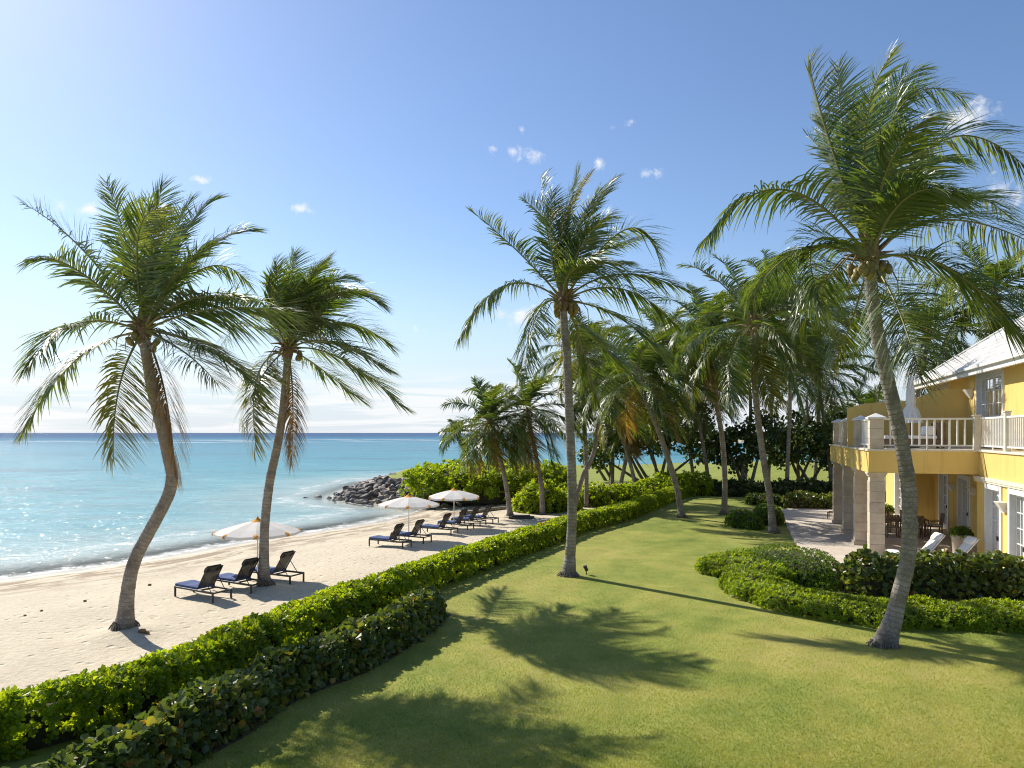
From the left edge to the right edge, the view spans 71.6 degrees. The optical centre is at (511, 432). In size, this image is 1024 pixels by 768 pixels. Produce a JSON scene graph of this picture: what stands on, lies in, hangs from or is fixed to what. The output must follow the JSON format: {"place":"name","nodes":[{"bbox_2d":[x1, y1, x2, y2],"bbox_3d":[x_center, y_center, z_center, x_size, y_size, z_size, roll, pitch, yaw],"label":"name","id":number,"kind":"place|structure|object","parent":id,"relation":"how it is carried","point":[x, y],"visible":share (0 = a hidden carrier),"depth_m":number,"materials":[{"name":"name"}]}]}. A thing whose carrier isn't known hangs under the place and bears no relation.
{"place":"outdoors","nodes":[
{"label":"outdoors","id":0,"kind":"place"},
{"bbox_2d":[0,475,596,690],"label":"beach","id":1,"kind":"structure","parent":0,"point":[64,632],"depth_m":24.17,"materials":[{"name":"beige sand"}]},
{"bbox_2d":[138,628,145,632],"bbox_3d":[-9.432,5.069,18.148,0.207,0.140,0.196,0,0,0],"label":"coconut husk","id":2,"kind":"object","parent":1,"relation":"on","point":[142,630],"visible":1,"depth_m":18.09,"materials":[{"name":"brown plant"}]},
{"bbox_2d":[12,173,313,631],"bbox_3d":[-8.742,-1.175,18.342,8.330,12.664,5.237,0,0,0],"label":"coconut palm","id":3,"kind":"object","parent":1,"relation":"on","point":[158,276],"visible":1,"depth_m":17.52,"materials":[{"name":"green plant"}]},
{"bbox_2d":[174,564,231,602],"bbox_3d":[-9.781,4.677,22.479,1.930,1.093,0.710,0,0,31],"label":"sun lounger","id":4,"kind":"object","parent":1,"relation":"on","point":[210,576],"visible":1,"depth_m":22.32,"materials":[{"name":"grey metal"}]},
{"bbox_2d":[216,557,268,593],"bbox_3d":[-8.945,4.613,23.337,1.930,1.093,0.710,0,0,30],"label":"sun lounger","id":5,"kind":"object","parent":1,"relation":"on","point":[247,568],"visible":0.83,"depth_m":23.16,"materials":[{"name":"grey metal"}]},
{"bbox_2d":[212,516,301,578],"bbox_3d":[-8.934,4.122,24.949,2.767,2.380,2.767,0,0,-41],"label":"parasol","id":6,"kind":"object","parent":1,"relation":"on","point":[250,530],"visible":0.87,"depth_m":24.22,"materials":[{"name":"white fabric"}]},
{"bbox_2d":[253,550,304,583],"bbox_3d":[-8.282,4.667,24.981,1.930,1.093,0.710,0,0,26],"label":"sun lounger","id":7,"kind":"object","parent":1,"relation":"on","point":[284,561],"visible":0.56,"depth_m":24.80,"materials":[{"name":"grey metal"}]},
{"bbox_2d":[216,246,415,586],"bbox_3d":[-6.886,-0.839,23.353,7.618,11.948,5.333,0,0,0],"label":"coconut palm","id":8,"kind":"object","parent":1,"relation":"on","point":[314,295],"visible":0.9,"depth_m":22.49,"materials":[{"name":"green plant"}]},
{"bbox_2d":[0,484,688,760],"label":"hedge","id":9,"kind":"object","parent":1,"relation":"on","point":[49,712],"visible":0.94,"depth_m":13.08,"materials":[{"name":"green plant"}]},
{"bbox_2d":[353,494,361,498],"bbox_3d":[-12.820,5.603,60.827,1.655,0.624,0.735,21,7,-20],"label":"rock","id":10,"kind":"object","parent":1,"relation":"on","point":[356,496],"visible":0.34,"depth_m":60.54,"materials":[{"name":"grey stone"}]},
{"bbox_2d":[356,499,368,503],"bbox_3d":[-12.461,5.690,59.184,1.066,0.422,0.646,0,0,29],"label":"rock","id":11,"kind":"object","parent":1,"relation":"on","point":[360,501],"visible":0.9,"depth_m":58.95,"materials":[{"name":"grey stone"}]},
{"bbox_2d":[377,479,386,483],"bbox_3d":[-11.791,4.504,64.575,0.906,0.524,0.833,0,0,15],"label":"rock","id":12,"kind":"object","parent":1,"relation":"on","point":[381,481],"visible":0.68,"depth_m":64.38,"materials":[{"name":"grey stone"}]},
{"bbox_2d":[369,523,411,548],"bbox_3d":[-5.596,4.679,32.619,1.930,1.093,0.710,0,0,27],"label":"sun lounger","id":13,"kind":"object","parent":1,"relation":"on","point":[395,532],"visible":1,"depth_m":32.48,"materials":[{"name":"metal"}]},
{"bbox_2d":[377,493,439,538],"bbox_3d":[-4.987,4.110,34.330,2.767,2.380,2.767,0,0,16],"label":"parasol","id":14,"kind":"object","parent":1,"relation":"on","point":[408,501],"visible":0.96,"depth_m":33.57,"materials":[{"name":"white fabric"}]},
{"bbox_2d":[390,519,431,543],"bbox_3d":[-4.816,4.648,33.857,1.930,1.093,0.710,0,0,27],"label":"sun lounger","id":15,"kind":"object","parent":1,"relation":"on","point":[416,528],"visible":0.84,"depth_m":33.68,"materials":[{"name":"grey metal"}]},
{"bbox_2d":[420,513,457,534],"bbox_3d":[-3.778,4.676,36.740,1.930,1.093,0.710,0,0,27],"label":"sun lounger","id":16,"kind":"object","parent":1,"relation":"on","point":[442,524],"visible":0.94,"depth_m":36.59,"materials":[{"name":"blue fabric"}]},
{"bbox_2d":[428,488,478,500],"bbox_3d":[-3.174,4.164,38.879,2.767,2.380,2.767,0,0,-4],"label":"parasol","id":17,"kind":"object","parent":1,"relation":"on","point":[453,494],"visible":0.95,"depth_m":38.08,"materials":[{"name":"white fabric"}]},
{"bbox_2d":[437,509,473,529],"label":"sun lounger","id":18,"kind":"object","parent":1,"relation":"on","point":[460,517],"visible":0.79,"depth_m":38.66,"materials":[{"name":"grey metal"}]},
{"bbox_2d":[451,506,485,525],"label":"sun lounger","id":19,"kind":"object","parent":1,"relation":"on","point":[473,513],"visible":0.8,"depth_m":40.10,"materials":[{"name":"grey metal"}]},
{"bbox_2d":[464,504,498,523],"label":"sun lounger","id":20,"kind":"object","parent":1,"relation":"on","point":[487,510],"visible":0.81,"depth_m":41.05,"materials":[{"name":"fabric"}]},
{"bbox_2d":[398,459,566,503],"bbox_3d":[-1.712,3.652,57.955,14.522,3.395,11.997,0,0,0],"label":"shrub mound","id":21,"kind":"object","parent":1,"relation":"on","point":[487,486],"visible":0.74,"depth_m":54.14,"materials":[{"name":"green plant"}]},
{"bbox_2d":[438,419,475,451],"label":"coconut palm","id":22,"kind":"object","parent":21,"relation":"on","point":[453,440],"visible":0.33,"depth_m":61.87,"materials":[{"name":"green plant"}]},
{"bbox_2d":[438,375,542,516],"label":"coconut palm","id":23,"kind":"object","parent":1,"relation":"on","point":[489,407],"visible":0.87,"depth_m":43.93,"materials":[{"name":"green plant"}]},
{"bbox_2d":[509,515,533,518],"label":"stone slab","id":24,"kind":"structure","parent":1,"relation":"on","point":[520,517],"depth_m":42.91,"materials":[{"name":"grey stone"}]},
{"bbox_2d":[462,357,599,514],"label":"coconut palm","id":25,"kind":"object","parent":1,"relation":"on","point":[535,386],"visible":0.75,"depth_m":44.61,"materials":[{"name":"green plant"}]},
{"bbox_2d":[511,477,567,513],"bbox_3d":[1.929,4.209,47.056,4.142,2.783,3.229,0,0,0],"label":"shrub","id":26,"kind":"object","parent":1,"relation":"on","point":[526,499],"visible":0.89,"depth_m":46.19,"materials":[{"name":"green plant"}]},
{"bbox_2d":[553,482,581,491],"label":"shrub","id":27,"kind":"object","parent":1,"relation":"on","point":[562,484],"visible":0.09,"depth_m":54.49,"materials":[{"name":"green plant"}]},
{"bbox_2d":[555,487,582,511],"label":"shrub","id":28,"kind":"object","parent":1,"relation":"on","point":[579,506],"visible":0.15,"depth_m":47.50,"materials":[{"name":"green plant"}]},
{"bbox_2d":[529,312,632,507],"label":"coconut palm","id":29,"kind":"object","parent":1,"relation":"on","point":[586,479],"visible":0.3,"depth_m":49.23,"materials":[{"name":"green plant"}]},
{"bbox_2d":[554,366,651,505],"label":"coconut palm","id":30,"kind":"object","parent":1,"relation":"on","point":[592,455],"visible":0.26,"depth_m":46.30,"materials":[{"name":"green plant"}]},
{"bbox_2d":[579,480,628,506],"bbox_3d":[6.374,4.479,50.526,4.382,2.258,3.237,0,0,19],"label":"shrub","id":31,"kind":"object","parent":1,"relation":"on","point":[601,495],"visible":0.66,"depth_m":49.48,"materials":[{"name":"green plant"}]},
{"bbox_3d":[-12.447,5.619,60.349,0.599,0.495,0.530,-16,-18,41],"label":"rock","id":32,"kind":"object","parent":1,"relation":"on","visible":0},
{"bbox_2d":[359,494,371,499],"bbox_3d":[-12.380,5.415,60.174,0.971,0.531,1.143,0,0,-1],"label":"rock","id":33,"kind":"object","parent":32,"relation":"on","point":[366,496],"visible":0.88,"depth_m":59.70,"materials":[{"name":"grey stone"}]},
{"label":"rock","id":34,"kind":"object","parent":1,"relation":"on","visible":0},
{"bbox_2d":[345,491,355,495],"bbox_3d":[-14.360,5.472,62.983,0.977,0.536,1.106,0,0,15],"label":"rock","id":35,"kind":"object","parent":34,"relation":"on","point":[349,493],"visible":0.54,"depth_m":62.93,"materials":[{"name":"grey stone"}]},
{"bbox_2d":[0,433,812,578],"bbox_3d":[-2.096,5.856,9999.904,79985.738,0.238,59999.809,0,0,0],"label":"sea","id":36,"kind":"structure","parent":0,"point":[64,498],"depth_m":81.35,"materials":[{"name":"teal liquid"}]},
{"bbox_2d":[459,506,512,514],"bbox_3d":[-0.692,5.227,49.935,0.793,0.559,7.715,0,0,42],"label":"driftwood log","id":37,"kind":"object","parent":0,"point":[491,509],"visible":0.32,"depth_m":48.76,"materials":[{"name":"wood"}]},
{"bbox_2d":[0,461,1023,767],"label":"lawn","id":38,"kind":"structure","parent":0,"point":[702,509],"depth_m":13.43,"materials":[{"name":"green plant"}]},
{"bbox_2d":[179,614,450,767],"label":"soil","id":39,"kind":"structure","parent":38,"relation":"on","point":[222,746],"depth_m":11.69,"materials":[{"name":"brown soil"}]},
{"bbox_2d":[1,584,447,767],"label":"hedge","id":40,"kind":"object","parent":39,"relation":"on","point":[194,722],"visible":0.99,"depth_m":10.84,"materials":[{"name":"green plant"}]},
{"bbox_2d":[455,163,705,577],"bbox_3d":[2.046,-1.998,22.409,5.970,13.290,5.857,0,0,45],"label":"coconut palm","id":41,"kind":"object","parent":38,"relation":"on","point":[570,264],"visible":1,"depth_m":22.32,"materials":[{"name":"green plant"}]},
{"bbox_2d":[575,432,620,480],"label":"sea grape tree","id":42,"kind":"object","parent":38,"relation":"on","point":[608,473],"visible":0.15,"depth_m":65.59,"materials":[{"name":"green plant"}]},
{"bbox_2d":[574,333,656,484],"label":"coconut palm","id":43,"kind":"object","parent":38,"relation":"on","point":[612,466],"visible":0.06,"depth_m":60.89,"materials":[{"name":"green plant"}]},
{"bbox_2d":[573,360,667,483],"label":"coconut palm","id":44,"kind":"object","parent":38,"relation":"on","point":[633,476],"visible":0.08,"depth_m":56.22,"materials":[{"name":"green plant"}]},
{"bbox_2d":[592,411,671,487],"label":"coconut palm","id":45,"kind":"object","parent":38,"relation":"on","point":[636,453],"visible":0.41,"depth_m":56.11,"materials":[{"name":"green plant"}]},
{"bbox_2d":[572,320,720,517],"bbox_3d":[7.096,-0.667,37.420,7.935,10.627,8.506,0,0,0],"label":"coconut palm","id":46,"kind":"object","parent":38,"relation":"on","point":[641,354],"visible":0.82,"depth_m":36.86,"materials":[{"name":"green plant"}]},
{"bbox_2d":[578,388,722,480],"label":"sea grape tree","id":47,"kind":"object","parent":38,"relation":"on","point":[605,457],"visible":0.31,"depth_m":59.29,"materials":[{"name":"green plant"}]},
{"bbox_2d":[614,471,697,501],"bbox_3d":[9.878,4.192,50.601,6.442,2.793,4.093,0,0,0],"label":"shrub","id":48,"kind":"object","parent":38,"relation":"on","point":[638,488],"visible":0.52,"depth_m":49.86,"materials":[{"name":"green plant"}]},
{"bbox_2d":[617,302,711,472],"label":"coconut palm","id":49,"kind":"object","parent":38,"relation":"on","point":[657,320],"visible":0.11,"depth_m":60.82,"materials":[{"name":"green plant"}]},
{"bbox_2d":[650,470,716,496],"bbox_3d":[12.403,3.934,51.842,4.927,2.623,4.015,0,0,0],"label":"shrub","id":50,"kind":"object","parent":38,"relation":"on","point":[698,483],"visible":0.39,"depth_m":50.89,"materials":[{"name":"green plant"}]},
{"bbox_2d":[652,326,721,472],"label":"coconut palm","id":51,"kind":"object","parent":38,"relation":"on","point":[692,466],"visible":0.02,"depth_m":60.02,"materials":[{"name":"green plant"}]},
{"bbox_2d":[648,354,752,476],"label":"coconut palm","id":52,"kind":"object","parent":38,"relation":"on","point":[699,415],"visible":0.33,"depth_m":54.82,"materials":[{"name":"green plant"}]},
{"bbox_2d":[640,281,786,514],"bbox_3d":[11.166,-2.047,38.725,7.971,13.286,8.702,0,0,0],"label":"coconut palm","id":53,"kind":"object","parent":38,"relation":"on","point":[699,305],"visible":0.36,"depth_m":38.51,"materials":[{"name":"green plant"}]},
{"bbox_2d":[703,477,738,495],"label":"shrub","id":54,"kind":"object","parent":38,"relation":"on","point":[716,483],"visible":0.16,"depth_m":51.59,"materials":[{"name":"green plant"}]},
{"bbox_2d":[724,508,753,528],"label":"clipped shrub","id":55,"kind":"object","parent":38,"relation":"on","point":[734,519],"visible":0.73,"depth_m":33.78,"materials":[{"name":"green plant"}]},
{"bbox_2d":[699,406,783,480],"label":"sea grape tree","id":56,"kind":"object","parent":38,"relation":"on","point":[741,460],"visible":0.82,"depth_m":55.90,"materials":[{"name":"green plant"}]},
{"bbox_2d":[712,477,774,496],"bbox_3d":[16.648,4.044,51.150,5.154,1.697,3.669,0,0,0],"label":"shrub","id":57,"kind":"object","parent":38,"relation":"on","point":[742,487],"visible":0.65,"depth_m":50.15,"materials":[{"name":"green plant"}]},
{"bbox_2d":[693,547,798,583],"bbox_3d":[7.582,4.334,22.556,2.993,1.128,4.145,0,0,-24],"label":"groundcover","id":58,"kind":"object","parent":38,"relation":"on","point":[717,564],"visible":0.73,"depth_m":22.07,"materials":[{"name":"green plant"}]},
{"bbox_2d":[714,291,786,479],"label":"coconut palm","id":59,"kind":"object","parent":38,"relation":"on","point":[750,411],"visible":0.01,"depth_m":59.47,"materials":[{"name":"green plant"}]},
{"bbox_2d":[740,515,764,529],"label":"clipped shrub","id":60,"kind":"object","parent":38,"relation":"on","point":[756,522],"visible":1,"depth_m":33.13,"materials":[{"name":"green plant"}]},
{"bbox_2d":[743,492,783,504],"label":"shrub","id":61,"kind":"object","parent":38,"relation":"on","point":[752,499],"visible":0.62,"depth_m":44.22,"materials":[{"name":"green plant"}]},
{"bbox_2d":[668,244,866,533],"bbox_3d":[11.540,-1.984,32.125,8.942,13.305,8.570,0,0,0],"label":"coconut palm","id":62,"kind":"object","parent":38,"relation":"on","point":[795,354],"visible":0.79,"depth_m":31.50,"materials":[{"name":"green plant"}]},
{"bbox_2d":[753,503,785,525],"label":"clipped shrub","id":63,"kind":"object","parent":38,"relation":"on","point":[760,510],"visible":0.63,"depth_m":34.62,"materials":[{"name":"green plant"}]},
{"bbox_2d":[719,248,843,478],"bbox_3d":[22.486,-5.765,59.295,9.688,20.507,10.384,0,0,0],"label":"coconut palm","id":64,"kind":"object","parent":38,"relation":"on","point":[757,263],"visible":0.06,"depth_m":58.84,"materials":[{"name":"green plant"}]},
{"bbox_2d":[744,542,842,590],"bbox_3d":[8.652,4.173,22.011,2.197,1.440,4.215,0,0,-20],"label":"clipped shrub","id":65,"kind":"object","parent":38,"relation":"on","point":[814,571],"visible":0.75,"depth_m":20.94,"materials":[{"name":"green plant"}]},
{"bbox_2d":[746,418,840,461],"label":"treeline","id":66,"kind":"object","parent":38,"relation":"on","point":[795,440],"depth_m":110.54,"materials":[{"name":"green plant"}]},
{"bbox_2d":[724,268,868,478],"bbox_3d":[20.931,-3.643,50.547,9.882,16.478,10.078,0,0,-36],"label":"coconut palm","id":67,"kind":"object","parent":38,"relation":"on","point":[788,443],"visible":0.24,"depth_m":51.36,"materials":[{"name":"green plant"}]},
{"bbox_2d":[762,477,830,496],"bbox_3d":[20.377,4.002,50.384,5.673,1.735,3.282,0,0,0],"label":"shrub","id":68,"kind":"object","parent":38,"relation":"on","point":[783,487],"visible":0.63,"depth_m":49.56,"materials":[{"name":"green plant"}]},
{"bbox_2d":[764,408,832,480],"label":"sea grape tree","id":69,"kind":"object","parent":38,"relation":"on","point":[815,446],"visible":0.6,"depth_m":57.15,"materials":[{"name":"green plant"}]},
{"bbox_2d":[806,480,832,496],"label":"shrub","id":70,"kind":"object","parent":38,"relation":"on","point":[829,484],"visible":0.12,"depth_m":49.51,"materials":[{"name":"green plant"}]},
{"bbox_2d":[765,333,879,477],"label":"coconut palm","id":71,"kind":"object","parent":38,"relation":"on","point":[830,398],"visible":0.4,"depth_m":54.63,"materials":[{"name":"green plant"}]},
{"bbox_2d":[815,407,848,481],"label":"sea grape tree","id":72,"kind":"object","parent":38,"relation":"on","point":[826,430],"visible":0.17,"depth_m":51.90,"materials":[{"name":"green plant"}]},
{"bbox_2d":[820,402,865,477],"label":"sea grape tree","id":73,"kind":"object","parent":38,"relation":"on","point":[849,404],"visible":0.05,"depth_m":65.45,"materials":[{"name":"green plant"}]},
{"bbox_2d":[800,271,888,479],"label":"coconut palm","id":74,"kind":"object","parent":38,"relation":"on","point":[816,460],"visible":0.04,"depth_m":59.59,"materials":[{"name":"green plant"}]},
{"bbox_2d":[693,39,1023,649],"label":"coconut palm","id":75,"kind":"object","parent":38,"relation":"on","point":[879,198],"visible":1,"depth_m":14.51,"materials":[{"name":"green plant"}]},
{"bbox_2d":[826,382,902,413],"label":"tree","id":76,"kind":"object","parent":38,"relation":"on","point":[867,398],"visible":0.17,"depth_m":74.22,"materials":[{"name":"green plant"}]},
{"bbox_2d":[717,568,1023,633],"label":"hedge","id":77,"kind":"object","parent":38,"relation":"on","point":[925,612],"visible":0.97,"depth_m":16.89,"materials":[{"name":"green plant"}]},
{"bbox_2d":[829,315,1023,568],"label":"house","id":78,"kind":"structure","parent":38,"relation":"on","point":[971,474],"depth_m":25.63,"materials":[{"name":"yellow paint"}]},
{"bbox_2d":[894,473,901,514],"bbox_3d":[19.661,3.085,35.874,0.360,2.670,1.760,0,0,18],"label":"french door","id":79,"kind":"structure","parent":78,"relation":"in","point":[897,485],"depth_m":36.58,"materials":[{"name":"white paint"}]},
{"bbox_2d":[903,376,922,447],"bbox_3d":[15.343,-0.805,27.341,0.812,2.750,0.812,0,0,-34],"label":"parasol","id":80,"kind":"object","parent":78,"relation":"on","point":[910,410],"visible":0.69,"depth_m":27.22,"materials":[{"name":"white fabric"}]},
{"bbox_2d":[884,422,946,448],"bbox_3d":[14.752,0.095,26.166,2.000,0.950,0.900,0,0,18],"label":"daybed","id":81,"kind":"object","parent":78,"relation":"on","point":[923,435],"visible":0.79,"depth_m":25.65,"materials":[{"name":"white fabric"}]},
{"bbox_2d":[932,381,949,391],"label":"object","id":82,"kind":"structure","parent":78,"relation":"in","point":[946,385],"depth_m":32.23,"materials":[{"name":"beige paint"}]},
{"bbox_2d":[938,474,948,532],"bbox_3d":[19.737,3.085,32.222,0.360,2.670,1.660,0,0,18],"label":"french door","id":83,"kind":"structure","parent":78,"relation":"in","point":[943,490],"depth_m":32.74,"materials":[{"name":"white paint"}]},
{"bbox_2d":[957,474,970,530],"bbox_3d":[18.779,3.085,29.274,0.360,2.670,1.860,0,0,18],"label":"french door","id":84,"kind":"structure","parent":78,"relation":"in","point":[963,481],"depth_m":29.78,"materials":[{"name":"white paint"}]},
{"bbox_2d":[975,368,1003,448],"bbox_3d":[17.602,-0.845,25.976,0.360,2.810,3.060,0,0,18],"label":"french door","id":85,"kind":"structure","parent":78,"relation":"in","point":[989,386],"depth_m":26.36,"materials":[{"name":"white paint"}]},
{"bbox_2d":[984,483,1001,558],"bbox_3d":[15.361,3.035,22.446,0.360,2.770,1.560,0,0,18],"label":"french door","id":86,"kind":"structure","parent":78,"relation":"in","point":[992,514],"depth_m":22.97,"materials":[{"name":"white paint"}]},
{"bbox_2d":[1007,488,1023,568],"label":"french door","id":87,"kind":"structure","parent":78,"relation":"in","point":[1015,498],"depth_m":20.99,"materials":[{"name":"white paint"}]},
{"bbox_2d":[838,544,1023,600],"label":"hedge","id":88,"kind":"object","parent":38,"relation":"on","point":[944,573],"visible":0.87,"depth_m":19.12,"materials":[{"name":"green plant"}]},
{"bbox_2d":[846,266,1018,401],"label":"coconut palm","id":89,"kind":"object","parent":38,"relation":"on","point":[954,326],"visible":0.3,"depth_m":46.05,"materials":[{"name":"green plant"}]},
{"bbox_2d":[911,232,1023,359],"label":"coconut palm","id":90,"kind":"object","parent":38,"relation":"on","point":[1007,272],"visible":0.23,"depth_m":45.05,"materials":[{"name":"green plant"}]},
{"bbox_2d":[0,0,1023,480],"label":"sky","id":91,"kind":"structure","parent":0,"point":[362,132],"materials":[{"name":"blue"}]},
{"bbox_2d":[781,502,976,583],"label":"terrace","id":92,"kind":"structure","parent":0,"point":[816,528],"depth_m":30.71,"materials":[{"name":"beige stone"}]},
{"bbox_2d":[780,489,832,508],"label":"hedge","id":93,"kind":"object","parent":92,"relation":"on","point":[800,500],"visible":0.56,"depth_m":41.74,"materials":[{"name":"green plant"}]},
{"bbox_2d":[885,509,890,532],"bbox_3d":[16.723,3.949,31.909,0.480,0.984,0.582,0,0,18],"label":"dining chair","id":94,"kind":"object","parent":92,"relation":"on","point":[885,515],"visible":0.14,"depth_m":32.05,"materials":[{"name":"brown wood"}]},
{"bbox_2d":[885,503,894,522],"bbox_3d":[18.560,3.960,35.119,0.761,0.960,0.762,0,0,0],"label":"planter","id":95,"kind":"object","parent":92,"relation":"on","point":[891,510],"visible":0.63,"depth_m":34.89,"materials":[{"name":"stone"}]},
{"bbox_2d":[885,514,899,537],"bbox_3d":[16.184,3.949,30.252,0.480,0.984,0.582,0,0,18],"label":"dining chair","id":96,"kind":"object","parent":92,"relation":"on","point":[892,525],"visible":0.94,"depth_m":30.07,"materials":[{"name":"brown wood"}]},
{"bbox_2d":[885,516,927,536],"bbox_3d":[16.881,4.065,30.942,2.000,0.750,1.000,0,0,18],"label":"dining table","id":97,"kind":"object","parent":92,"relation":"on","point":[925,527],"visible":0.3,"depth_m":30.27,"materials":[{"name":"brown wood"}]},
{"bbox_2d":[887,532,945,553],"bbox_3d":[13.867,3.918,24.137,1.930,1.043,0.710,0,0,4],"label":"sun lounger","id":98,"kind":"object","parent":92,"relation":"on","point":[935,540],"visible":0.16,"depth_m":24.06,"materials":[{"name":"white wood"}]},
{"bbox_2d":[918,516,923,538],"bbox_3d":[17.040,3.949,29.974,0.480,0.984,0.582,0,0,18],"label":"dining chair","id":99,"kind":"object","parent":92,"relation":"on","point":[920,526],"visible":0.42,"depth_m":29.73,"materials":[{"name":"brown wood"}]},
{"bbox_2d":[927,513,944,536],"bbox_3d":[18.214,3.949,30.509,0.582,0.984,0.480,0,0,18],"label":"dining chair","id":100,"kind":"object","parent":92,"relation":"on","point":[941,521],"visible":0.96,"depth_m":30.37,"materials":[{"name":"brown wood"}]},
{"bbox_2d":[931,536,984,561],"bbox_3d":[14.427,3.918,23.272,1.930,1.043,0.710,0,0,6],"label":"sun lounger","id":101,"kind":"object","parent":92,"relation":"on","point":[968,543],"visible":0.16,"depth_m":23.14,"materials":[{"name":"white fabric"}]},
{"bbox_2d":[948,525,973,555],"bbox_3d":[15.594,3.832,24.685,0.811,1.217,0.818,0,0,0],"label":"planter","id":102,"kind":"object","parent":92,"relation":"on","point":[959,535],"visible":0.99,"depth_m":24.52,"materials":[{"name":"stone"}]},
{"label":"rock","id":103,"kind":"object","parent":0,"visible":0},
{"bbox_2d":[389,491,396,496],"bbox_3d":[-9.874,5.101,59.496,0.738,0.495,0.673,0,0,18],"label":"rock","id":104,"kind":"object","parent":103,"relation":"on","point":[394,493],"visible":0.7,"depth_m":59.20,"materials":[{"name":"grey stone"}]},
{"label":"rock","id":105,"kind":"object","parent":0,"visible":0},
{"bbox_2d":[369,490,377,497],"bbox_3d":[-11.797,5.236,60.437,0.869,0.646,0.861,10,-21,-18],"label":"rock","id":106,"kind":"object","parent":105,"relation":"on","point":[372,493],"visible":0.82,"depth_m":60.20,"materials":[{"name":"grey stone"}]},
{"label":"far shore","id":107,"kind":"structure","parent":0,"visible":0},
{"bbox_2d":[650,429,755,439],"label":"treeline","id":108,"kind":"object","parent":107,"relation":"on","point":[708,436],"visible":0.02,"depth_m":440.01,"materials":[{"name":"plant"}]}
]}

